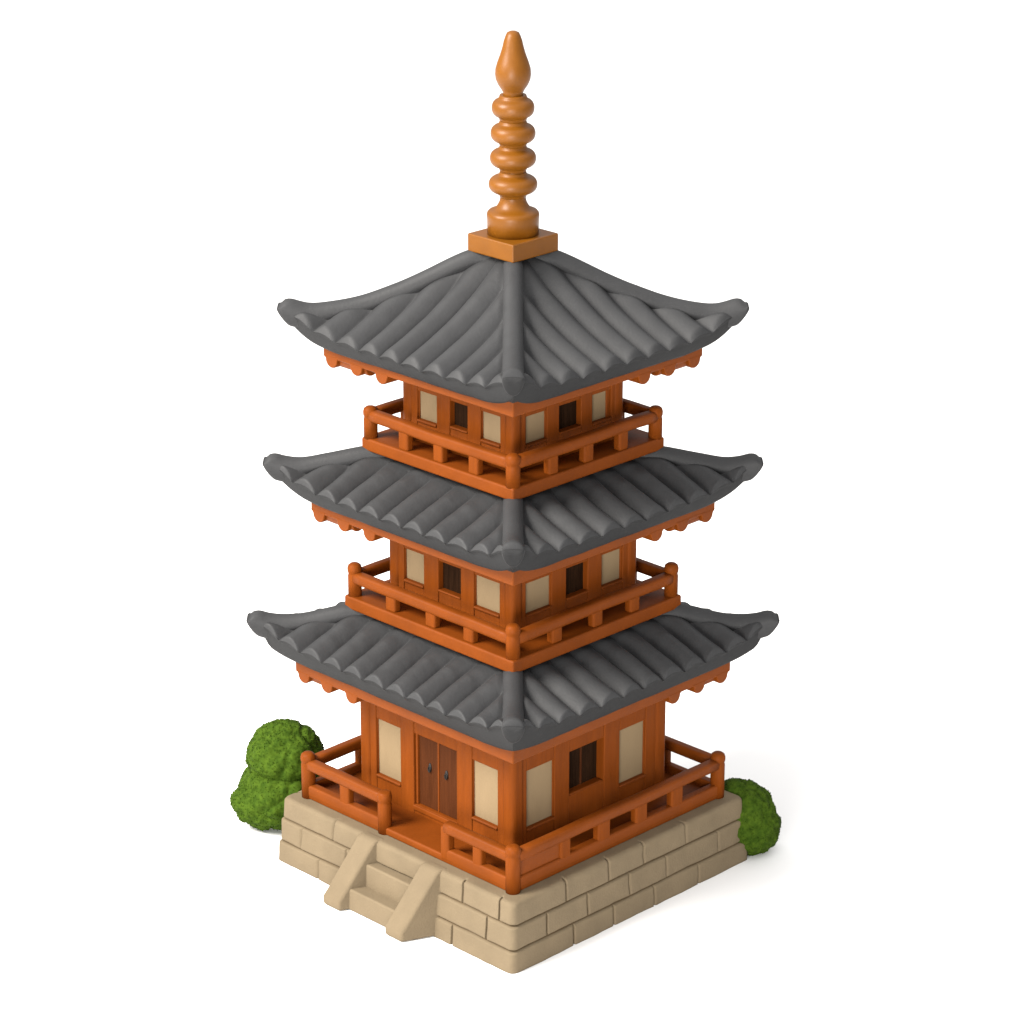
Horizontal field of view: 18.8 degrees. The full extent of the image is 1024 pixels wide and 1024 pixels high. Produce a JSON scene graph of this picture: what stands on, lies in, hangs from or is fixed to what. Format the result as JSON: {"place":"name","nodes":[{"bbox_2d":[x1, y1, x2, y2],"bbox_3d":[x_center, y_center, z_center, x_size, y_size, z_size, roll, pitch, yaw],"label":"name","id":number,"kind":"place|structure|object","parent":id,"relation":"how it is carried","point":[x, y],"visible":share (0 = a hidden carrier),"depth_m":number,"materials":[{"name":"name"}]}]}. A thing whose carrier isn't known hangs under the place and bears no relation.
{"place":"outdoors","nodes":[
{"label":"outdoors","id":0,"kind":"place"},
{"bbox_2d":[0,0,1023,1023],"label":"ground","id":1,"kind":"structure","parent":0,"point":[195,192],"depth_m":44.43,"materials":[{"name":"white"}]},
{"bbox_2d":[230,718,323,830],"bbox_3d":[-2.429,2.775,32.962,1.010,1.164,1.008,9,23,23],"label":"shrub","id":2,"kind":"object","parent":1,"relation":"on","point":[269,781],"visible":0.68,"depth_m":32.68,"materials":[{"name":"green plant"}]},
{"bbox_2d":[246,30,779,973],"bbox_3d":[-0.028,-0.451,30.789,4.044,8.727,3.938,-19,28,-41],"label":"pagoda","id":3,"kind":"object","parent":1,"relation":"on","point":[512,654],"visible":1,"depth_m":30.35,"materials":[{"name":"wood"}]},
{"bbox_2d":[413,734,456,822],"bbox_3d":[-0.720,2.686,31.252,0.642,0.850,0.182,19,28,41],"label":"door","id":4,"kind":"structure","parent":3,"relation":"in","point":[436,763],"depth_m":31.26,"materials":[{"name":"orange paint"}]},
{"bbox_2d":[438,562,460,598],"bbox_3d":[-0.563,0.652,30.664,0.316,0.332,0.178,19,28,41],"label":"window","id":5,"kind":"structure","parent":3,"relation":"in","point":[451,574],"depth_m":30.68,"materials":[{"name":"brown wood"}]},
{"bbox_2d":[450,402,467,433],"bbox_3d":[-0.464,-0.942,30.124,0.178,0.289,0.245,-19,28,-41],"label":"window","id":6,"kind":"structure","parent":3,"relation":"in","point":[461,411],"depth_m":30.13,"materials":[{"name":"brown wood"}]},
{"bbox_2d":[559,401,580,433],"bbox_3d":[0.511,-0.947,30.152,0.178,0.299,0.306,19,28,41],"label":"window","id":7,"kind":"structure","parent":3,"relation":"in","point":[567,412],"depth_m":30.16,"materials":[{"name":"brown wood"}]},
{"bbox_2d":[566,562,587,599],"bbox_3d":[0.588,0.656,30.671,0.178,0.344,0.306,19,28,41],"label":"window","id":8,"kind":"structure","parent":3,"relation":"in","point":[574,574],"depth_m":30.69,"materials":[{"name":"brown wood"}]},
{"bbox_2d":[569,740,601,794],"bbox_3d":[0.688,2.607,31.186,0.502,0.655,0.155,-19,28,-41],"label":"window","id":9,"kind":"structure","parent":3,"relation":"in","point":[582,760],"depth_m":31.21,"materials":[{"name":"brown wood"}]},
{"bbox_2d":[724,777,780,855],"bbox_3d":[2.419,3.156,32.475,0.815,0.790,0.772,0,21,0],"label":"shrub","id":10,"kind":"object","parent":1,"relation":"on","point":[759,819],"visible":0.74,"depth_m":32.22,"materials":[{"name":"green plant"}]}
]}

